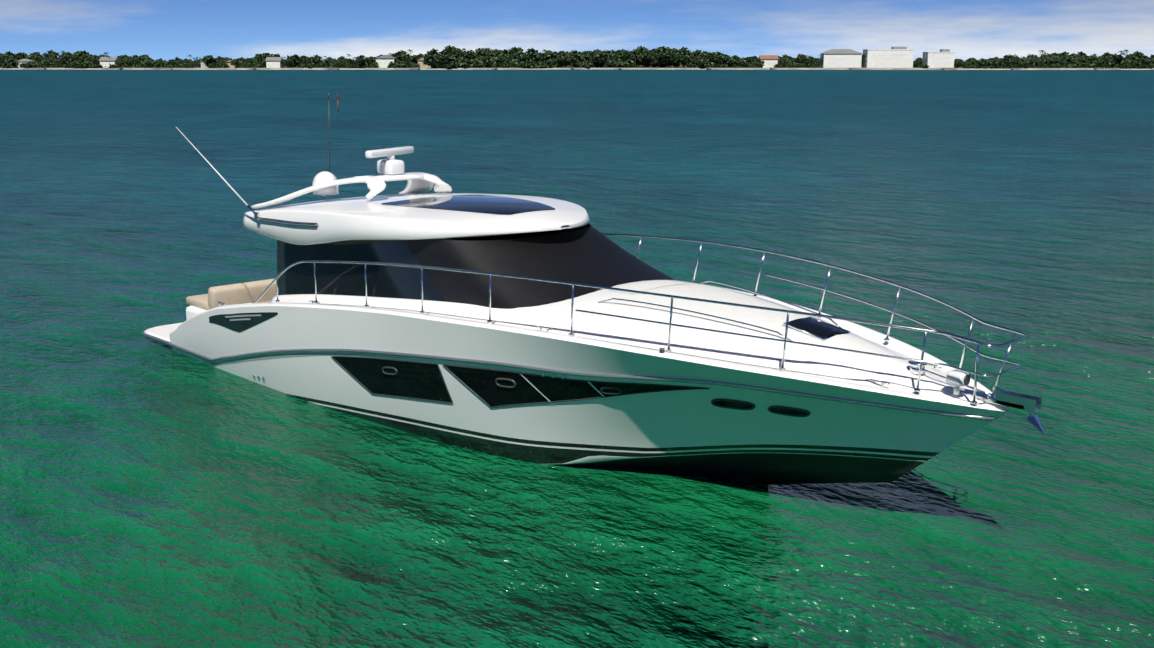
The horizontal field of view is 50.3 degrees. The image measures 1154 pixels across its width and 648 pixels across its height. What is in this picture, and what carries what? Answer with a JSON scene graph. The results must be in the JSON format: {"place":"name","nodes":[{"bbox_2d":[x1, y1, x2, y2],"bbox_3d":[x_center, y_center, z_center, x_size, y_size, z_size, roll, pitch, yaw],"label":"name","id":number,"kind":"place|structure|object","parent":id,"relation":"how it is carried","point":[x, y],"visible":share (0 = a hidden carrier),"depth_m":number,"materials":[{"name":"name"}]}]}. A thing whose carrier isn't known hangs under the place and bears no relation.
{"place":"outdoors","nodes":[
{"label":"outdoors","id":0,"kind":"place"},
{"bbox_2d":[0,69,1153,647],"bbox_3d":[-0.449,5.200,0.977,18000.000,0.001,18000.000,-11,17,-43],"label":"water surface","id":1,"kind":"object","parent":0,"point":[156,495],"depth_m":21.00,"materials":[{"name":"teal liquid"}]},
{"bbox_2d":[335,94,339,111],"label":"channel marker","id":2,"kind":"object","parent":1,"relation":"on","point":[337,96],"visible":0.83,"depth_m":129.53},
{"bbox_2d":[142,93,1044,484],"bbox_3d":[-1.133,-0.571,18.910,4.616,5.741,17.419,-11,17,-43],"label":"yacht","id":3,"kind":"object","parent":1,"relation":"on","point":[540,329],"visible":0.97,"depth_m":16.27,"materials":[{"name":"paint"}]},
{"bbox_2d":[0,0,1153,61],"label":"sky","id":4,"kind":"structure","parent":0,"point":[166,30],"materials":[{"name":"blue"}]},
{"bbox_2d":[3,65,1151,69],"bbox_3d":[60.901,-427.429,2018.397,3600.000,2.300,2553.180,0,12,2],"label":"shore land","id":5,"kind":"structure","parent":0,"point":[960,67],"depth_m":794.42,"materials":[{"name":"beige soil"}]},
{"bbox_2d":[2,51,14,58],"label":"tree","id":6,"kind":"object","parent":5,"relation":"on","point":[9,54],"visible":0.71,"depth_m":822.54,"materials":[{"name":"green plant"}]},
{"bbox_2d":[4,58,17,65],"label":"tree","id":7,"kind":"object","parent":5,"relation":"on","point":[13,62],"visible":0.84,"depth_m":815.29,"materials":[{"name":"green plant"}]},
{"bbox_2d":[15,53,30,59],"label":"tree","id":8,"kind":"object","parent":5,"relation":"on","point":[21,56],"visible":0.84,"depth_m":825.76,"materials":[{"name":"green plant"}]},
{"bbox_2d":[16,59,34,67],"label":"shore house","id":9,"kind":"structure","parent":5,"relation":"on","point":[21,61],"depth_m":821.83,"materials":[{"name":"white paint"}]},
{"bbox_2d":[29,52,42,58],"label":"tree","id":10,"kind":"object","parent":5,"relation":"on","point":[35,54],"visible":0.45,"depth_m":864.15,"materials":[{"name":"green plant"}]},
{"bbox_2d":[42,50,58,58],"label":"tree","id":11,"kind":"object","parent":5,"relation":"on","point":[48,55],"visible":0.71,"depth_m":846.72,"materials":[{"name":"green plant"}]},
{"bbox_2d":[60,52,71,60],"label":"tree","id":12,"kind":"object","parent":5,"relation":"on","point":[67,55],"visible":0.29,"depth_m":842.43,"materials":[{"name":"green plant"}]},
{"bbox_2d":[73,51,87,58],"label":"tree","id":13,"kind":"object","parent":5,"relation":"on","point":[80,53],"visible":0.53,"depth_m":850.83,"materials":[{"name":"green plant"}]},
{"bbox_2d":[79,61,88,67],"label":"tree","id":14,"kind":"object","parent":5,"relation":"on","point":[84,64],"visible":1,"depth_m":806.92,"materials":[{"name":"green plant"}]},
{"bbox_2d":[87,62,96,67],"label":"tree","id":15,"kind":"object","parent":5,"relation":"on","point":[91,65],"visible":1,"depth_m":808.98,"materials":[{"name":"green plant"}]},
{"bbox_2d":[89,56,99,63],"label":"tree","id":16,"kind":"object","parent":5,"relation":"on","point":[93,60],"visible":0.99,"depth_m":817.60,"materials":[{"name":"green plant"}]},
{"bbox_2d":[98,57,120,67],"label":"shore house","id":17,"kind":"structure","parent":5,"relation":"on","point":[104,61],"depth_m":817.71,"materials":[{"name":"white paint"}]},
{"bbox_2d":[125,59,134,67],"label":"tree","id":18,"kind":"object","parent":5,"relation":"on","point":[129,62],"visible":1,"depth_m":795.17,"materials":[{"name":"green plant"}]},
{"bbox_2d":[134,56,143,62],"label":"tree","id":19,"kind":"object","parent":5,"relation":"on","point":[139,59],"visible":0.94,"depth_m":832.75,"materials":[{"name":"green plant"}]},
{"bbox_2d":[201,54,216,63],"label":"tree","id":20,"kind":"object","parent":5,"relation":"on","point":[207,59],"visible":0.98,"depth_m":785.53,"materials":[{"name":"green plant"}]},
{"bbox_2d":[207,62,218,67],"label":"tree","id":21,"kind":"object","parent":5,"relation":"on","point":[212,64],"visible":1,"depth_m":780.92,"materials":[{"name":"green plant"}]},
{"bbox_2d":[230,58,241,67],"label":"tree","id":22,"kind":"object","parent":5,"relation":"on","point":[235,62],"visible":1,"depth_m":783.94,"materials":[{"name":"green plant"}]},
{"bbox_2d":[258,53,272,61],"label":"tree","id":23,"kind":"object","parent":5,"relation":"on","point":[263,56],"visible":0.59,"depth_m":815.45,"materials":[{"name":"green plant"}]},
{"bbox_2d":[265,57,283,67],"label":"shore house","id":24,"kind":"structure","parent":5,"relation":"on","point":[274,62],"depth_m":801.20,"materials":[{"name":"white paint"}]},
{"bbox_2d":[283,58,293,67],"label":"tree","id":25,"kind":"object","parent":5,"relation":"on","point":[287,62],"visible":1,"depth_m":805.19,"materials":[{"name":"green plant"}]},
{"bbox_2d":[287,54,303,67],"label":"tree","id":26,"kind":"object","parent":5,"relation":"on","point":[295,58],"visible":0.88,"depth_m":813.26,"materials":[{"name":"green plant"}]},
{"bbox_2d":[300,55,311,63],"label":"tree","id":27,"kind":"object","parent":5,"relation":"on","point":[306,58],"visible":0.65,"depth_m":830.53,"materials":[{"name":"green plant"}]},
{"bbox_2d":[306,63,316,67],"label":"tree","id":28,"kind":"object","parent":5,"relation":"on","point":[312,65],"visible":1,"depth_m":792.95,"materials":[{"name":"green plant"}]},
{"bbox_2d":[310,55,321,64],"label":"tree","id":29,"kind":"object","parent":5,"relation":"on","point":[316,59],"visible":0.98,"depth_m":818.97,"materials":[{"name":"green plant"}]},
{"bbox_2d":[356,55,368,67],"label":"tree","id":30,"kind":"object","parent":5,"relation":"on","point":[362,59],"visible":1,"depth_m":792.83,"materials":[{"name":"green plant"}]},
{"bbox_2d":[376,55,395,67],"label":"shore house","id":31,"kind":"structure","parent":5,"relation":"on","point":[383,61],"depth_m":806.22,"materials":[{"name":"white paint"}]},
{"bbox_2d":[392,61,403,67],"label":"tree","id":32,"kind":"object","parent":5,"relation":"on","point":[397,64],"visible":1,"depth_m":791.12,"materials":[{"name":"green plant"}]},
{"bbox_2d":[394,51,409,61],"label":"tree","id":33,"kind":"object","parent":5,"relation":"on","point":[405,56],"visible":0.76,"depth_m":813.58,"materials":[{"name":"green plant"}]},
{"bbox_2d":[398,61,412,67],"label":"tree","id":34,"kind":"object","parent":5,"relation":"on","point":[405,64],"visible":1,"depth_m":788.98,"materials":[{"name":"green plant"}]},
{"bbox_2d":[408,55,420,62],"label":"tree","id":35,"kind":"object","parent":5,"relation":"on","point":[413,58],"visible":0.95,"depth_m":806.74,"materials":[{"name":"green plant"}]},
{"bbox_2d":[418,58,430,67],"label":"shore house","id":36,"kind":"structure","parent":5,"relation":"on","point":[420,63],"depth_m":802.81,"materials":[{"name":"beige paint"}]},
{"bbox_2d":[422,54,440,67],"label":"tree","id":37,"kind":"object","parent":5,"relation":"on","point":[429,61],"visible":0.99,"depth_m":788.17,"materials":[{"name":"green plant"}]},
{"bbox_2d":[427,48,440,54],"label":"tree","id":38,"kind":"object","parent":5,"relation":"on","point":[433,51],"visible":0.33,"depth_m":827.98,"materials":[{"name":"green plant"}]},
{"bbox_2d":[433,54,447,67],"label":"tree","id":39,"kind":"object","parent":5,"relation":"on","point":[441,58],"visible":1,"depth_m":787.90,"materials":[{"name":"green plant"}]},
{"bbox_2d":[440,45,457,61],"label":"tree","id":40,"kind":"object","parent":5,"relation":"on","point":[446,51],"visible":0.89,"depth_m":800.59,"materials":[{"name":"green plant"}]},
{"bbox_2d":[444,62,455,68],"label":"tree","id":41,"kind":"object","parent":5,"relation":"on","point":[450,65],"visible":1,"depth_m":786.94,"materials":[{"name":"green plant"}]},
{"bbox_2d":[449,49,467,58],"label":"tree","id":42,"kind":"object","parent":5,"relation":"on","point":[460,53],"visible":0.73,"depth_m":801.87,"materials":[{"name":"green plant"}]},
{"bbox_2d":[456,60,469,67],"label":"tree","id":43,"kind":"object","parent":5,"relation":"on","point":[462,63],"visible":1,"depth_m":788.43,"materials":[{"name":"green plant"}]},
{"bbox_2d":[464,50,476,59],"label":"tree","id":44,"kind":"object","parent":5,"relation":"on","point":[471,54],"visible":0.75,"depth_m":806.80,"materials":[{"name":"green plant"}]},
{"bbox_2d":[465,58,475,67],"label":"tree","id":45,"kind":"object","parent":5,"relation":"on","point":[471,63],"visible":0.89,"depth_m":789.91,"materials":[{"name":"green plant"}]},
{"bbox_2d":[473,60,483,67],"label":"tree","id":46,"kind":"object","parent":5,"relation":"on","point":[478,64],"visible":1,"depth_m":789.73,"materials":[{"name":"green plant"}]},
{"bbox_2d":[473,48,487,60],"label":"tree","id":47,"kind":"object","parent":5,"relation":"on","point":[481,55],"visible":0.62,"depth_m":819.63,"materials":[{"name":"green plant"}]},
{"bbox_2d":[483,55,495,67],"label":"tree","id":48,"kind":"object","parent":5,"relation":"on","point":[489,60],"visible":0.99,"depth_m":794.00,"materials":[{"name":"green plant"}]},
{"bbox_2d":[486,50,503,57],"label":"tree","id":49,"kind":"object","parent":5,"relation":"on","point":[494,53],"visible":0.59,"depth_m":813.37,"materials":[{"name":"green plant"}]},
{"bbox_2d":[491,61,503,67],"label":"tree","id":50,"kind":"object","parent":5,"relation":"on","point":[498,64],"visible":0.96,"depth_m":794.34,"materials":[{"name":"green plant"}]},
{"bbox_2d":[494,57,510,63],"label":"tree","id":51,"kind":"object","parent":5,"relation":"on","point":[502,59],"visible":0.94,"depth_m":800.35,"materials":[{"name":"green plant"}]},
{"bbox_2d":[506,46,522,55],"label":"tree","id":52,"kind":"object","parent":5,"relation":"on","point":[512,51],"visible":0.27,"depth_m":823.80,"materials":[{"name":"green plant"}]},
{"bbox_2d":[513,51,528,62],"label":"tree","id":53,"kind":"object","parent":5,"relation":"on","point":[519,55],"visible":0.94,"depth_m":811.38,"materials":[{"name":"green plant"}]},
{"bbox_2d":[522,59,538,68],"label":"tree","id":54,"kind":"object","parent":5,"relation":"on","point":[531,64],"visible":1,"depth_m":800.10,"materials":[{"name":"green plant"}]},
{"bbox_2d":[522,48,540,61],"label":"tree","id":55,"kind":"object","parent":5,"relation":"on","point":[533,54],"visible":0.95,"depth_m":810.62,"materials":[{"name":"green plant"}]},
{"bbox_2d":[540,50,559,61],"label":"tree","id":56,"kind":"object","parent":5,"relation":"on","point":[548,54],"visible":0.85,"depth_m":817.63,"materials":[{"name":"green plant"}]},
{"bbox_2d":[547,58,557,64],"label":"tree","id":57,"kind":"object","parent":5,"relation":"on","point":[551,62],"visible":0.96,"depth_m":812.19,"materials":[{"name":"green plant"}]},
{"bbox_2d":[555,53,572,67],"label":"tree","id":58,"kind":"object","parent":5,"relation":"on","point":[564,59],"visible":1,"depth_m":806.65,"materials":[{"name":"green plant"}]},
{"bbox_2d":[566,55,577,64],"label":"tree","id":59,"kind":"object","parent":5,"relation":"on","point":[572,60],"visible":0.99,"depth_m":807.92,"materials":[{"name":"green plant"}]},
{"bbox_2d":[568,50,581,60],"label":"tree","id":60,"kind":"object","parent":5,"relation":"on","point":[577,55],"visible":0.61,"depth_m":817.10,"materials":[{"name":"green plant"}]},
{"bbox_2d":[584,60,594,67],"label":"tree","id":61,"kind":"object","parent":5,"relation":"on","point":[588,64],"visible":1,"depth_m":810.32,"materials":[{"name":"green plant"}]},
{"bbox_2d":[587,50,608,67],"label":"tree","id":62,"kind":"object","parent":5,"relation":"on","point":[598,57],"visible":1,"depth_m":809.61,"materials":[{"name":"green plant"}]},
{"bbox_2d":[606,59,616,65],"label":"tree","id":63,"kind":"object","parent":5,"relation":"on","point":[611,62],"visible":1,"depth_m":811.85,"materials":[{"name":"green plant"}]},
{"bbox_2d":[611,54,622,61],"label":"tree","id":64,"kind":"object","parent":5,"relation":"on","point":[613,57],"visible":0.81,"depth_m":824.78,"materials":[{"name":"green plant"}]},
{"bbox_2d":[615,59,633,67],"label":"tree","id":65,"kind":"object","parent":5,"relation":"on","point":[623,63],"visible":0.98,"depth_m":812.58,"materials":[{"name":"green plant"}]},
{"bbox_2d":[616,50,634,60],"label":"tree","id":66,"kind":"object","parent":5,"relation":"on","point":[626,55],"visible":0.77,"depth_m":824.59,"materials":[{"name":"green plant"}]},
{"bbox_2d":[633,46,648,66],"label":"tree","id":67,"kind":"object","parent":5,"relation":"on","point":[641,49],"visible":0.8,"depth_m":829.67,"materials":[{"name":"green plant"}]},
{"bbox_2d":[638,52,651,67],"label":"tree","id":68,"kind":"object","parent":5,"relation":"on","point":[645,57],"visible":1,"depth_m":822.38,"materials":[{"name":"green plant"}]},
{"bbox_2d":[647,49,662,66],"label":"tree","id":69,"kind":"object","parent":5,"relation":"on","point":[655,53],"visible":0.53,"depth_m":827.37,"materials":[{"name":"green plant"}]},
{"bbox_2d":[651,55,663,67],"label":"tree","id":70,"kind":"object","parent":5,"relation":"on","point":[657,60],"visible":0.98,"depth_m":823.10,"materials":[{"name":"green plant"}]},
{"bbox_2d":[657,50,677,67],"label":"tree","id":71,"kind":"object","parent":5,"relation":"on","point":[669,56],"visible":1,"depth_m":818.99,"materials":[{"name":"green plant"}]},
{"bbox_2d":[677,52,690,67],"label":"tree","id":72,"kind":"object","parent":5,"relation":"on","point":[682,56],"visible":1,"depth_m":819.00,"materials":[{"name":"green plant"}]},
{"bbox_2d":[678,47,692,66],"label":"tree","id":73,"kind":"object","parent":5,"relation":"on","point":[683,50],"visible":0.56,"depth_m":826.92,"materials":[{"name":"green plant"}]},
{"bbox_2d":[691,49,704,58],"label":"tree","id":74,"kind":"object","parent":5,"relation":"on","point":[697,52],"visible":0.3,"depth_m":830.11,"materials":[{"name":"green plant"}]},
{"bbox_2d":[690,54,706,62],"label":"tree","id":75,"kind":"object","parent":5,"relation":"on","point":[696,57],"visible":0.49,"depth_m":818.07,"materials":[{"name":"green plant"}]},
{"bbox_2d":[694,59,707,65],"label":"tree","id":76,"kind":"object","parent":5,"relation":"on","point":[697,62],"visible":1,"depth_m":798.50,"materials":[{"name":"green plant"}]},
{"bbox_2d":[699,61,712,68],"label":"tree","id":77,"kind":"object","parent":5,"relation":"on","point":[704,66],"visible":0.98,"depth_m":798.82,"materials":[{"name":"green plant"}]},
{"bbox_2d":[704,52,712,62],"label":"tree","id":78,"kind":"object","parent":5,"relation":"on","point":[707,55],"visible":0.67,"depth_m":817.38,"materials":[{"name":"green plant"}]},
{"bbox_2d":[710,53,724,64],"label":"tree","id":79,"kind":"object","parent":5,"relation":"on","point":[716,58],"visible":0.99,"depth_m":805.98,"materials":[{"name":"green plant"}]},
{"bbox_2d":[725,56,735,67],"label":"tree","id":80,"kind":"object","parent":5,"relation":"on","point":[730,60],"visible":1,"depth_m":801.18,"materials":[{"name":"green plant"}]},
{"bbox_2d":[736,59,750,67],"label":"tree","id":81,"kind":"object","parent":5,"relation":"on","point":[739,62],"visible":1,"depth_m":797.20,"materials":[{"name":"green plant"}]},
{"bbox_2d":[759,55,778,67],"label":"shore house","id":82,"kind":"structure","parent":5,"relation":"on","point":[770,60],"depth_m":813.12,"materials":[{"name":"white paint"}]},
{"bbox_2d":[796,54,808,63],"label":"tree","id":83,"kind":"object","parent":5,"relation":"on","point":[804,58],"visible":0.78,"depth_m":816.25,"materials":[{"name":"green plant"}]},
{"bbox_2d":[820,49,861,67],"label":"shore house","id":84,"kind":"structure","parent":5,"relation":"on","point":[841,58],"depth_m":815.77,"materials":[{"name":"white paint"}]},
{"bbox_2d":[862,47,913,67],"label":"shore house","id":85,"kind":"structure","parent":5,"relation":"on","point":[897,57],"depth_m":808.01,"materials":[{"name":"white paint"}]},
{"bbox_2d":[922,49,954,67],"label":"shore house","id":86,"kind":"structure","parent":5,"relation":"on","point":[942,58],"depth_m":795.75,"materials":[{"name":"white paint"}]},
{"bbox_2d":[977,58,986,66],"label":"tree","id":87,"kind":"object","parent":5,"relation":"on","point":[981,61],"visible":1,"depth_m":784.84,"materials":[{"name":"green plant"}]},
{"bbox_2d":[1003,54,1013,60],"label":"tree","id":88,"kind":"object","parent":5,"relation":"on","point":[1008,57],"visible":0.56,"depth_m":817.76,"materials":[{"name":"green plant"}]},
{"bbox_2d":[1004,60,1013,66],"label":"tree","id":89,"kind":"object","parent":5,"relation":"on","point":[1008,63],"visible":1,"depth_m":772.64,"materials":[{"name":"green plant"}]},
{"bbox_2d":[1011,57,1024,64],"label":"tree","id":90,"kind":"object","parent":5,"relation":"on","point":[1018,60],"visible":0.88,"depth_m":797.24,"materials":[{"name":"green plant"}]},
{"bbox_2d":[1019,61,1028,67],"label":"tree","id":91,"kind":"object","parent":5,"relation":"on","point":[1024,64],"visible":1,"depth_m":773.77,"materials":[{"name":"green plant"}]},
{"bbox_2d":[1043,57,1055,64],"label":"tree","id":92,"kind":"object","parent":5,"relation":"on","point":[1050,60],"visible":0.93,"depth_m":793.01,"materials":[{"name":"green plant"}]},
{"bbox_2d":[1057,61,1072,67],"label":"tree","id":93,"kind":"object","parent":5,"relation":"on","point":[1067,64],"visible":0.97,"depth_m":777.73,"materials":[{"name":"green plant"}]},
{"bbox_2d":[1058,55,1073,62],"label":"tree","id":94,"kind":"object","parent":5,"relation":"on","point":[1068,59],"visible":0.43,"depth_m":794.63,"materials":[{"name":"green plant"}]},
{"bbox_2d":[1089,61,1097,67],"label":"tree","id":95,"kind":"object","parent":5,"relation":"on","point":[1091,65],"visible":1,"depth_m":779.00,"materials":[{"name":"green plant"}]},
{"bbox_2d":[1095,61,1106,67],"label":"tree","id":96,"kind":"object","parent":5,"relation":"on","point":[1100,65],"visible":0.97,"depth_m":777.77,"materials":[{"name":"green plant"}]},
{"bbox_2d":[1102,55,1118,67],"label":"tree","id":97,"kind":"object","parent":5,"relation":"on","point":[1112,59],"visible":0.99,"depth_m":780.68,"materials":[{"name":"green plant"}]},
{"bbox_2d":[1114,55,1123,63],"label":"tree","id":98,"kind":"object","parent":5,"relation":"on","point":[1120,60],"visible":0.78,"depth_m":784.36,"materials":[{"name":"green plant"}]},
{"bbox_2d":[1130,51,1143,57],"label":"tree","id":99,"kind":"object","parent":5,"relation":"on","point":[1137,54],"visible":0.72,"depth_m":800.52,"materials":[{"name":"green plant"}]},
{"bbox_2d":[1133,62,1142,68],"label":"tree","id":100,"kind":"object","parent":5,"relation":"on","point":[1138,66],"visible":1,"depth_m":778.98,"materials":[{"name":"green plant"}]},
{"bbox_2d":[1138,55,1147,63],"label":"tree","id":101,"kind":"object","parent":5,"relation":"on","point":[1144,60],"visible":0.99,"depth_m":789.79,"materials":[{"name":"green plant"}]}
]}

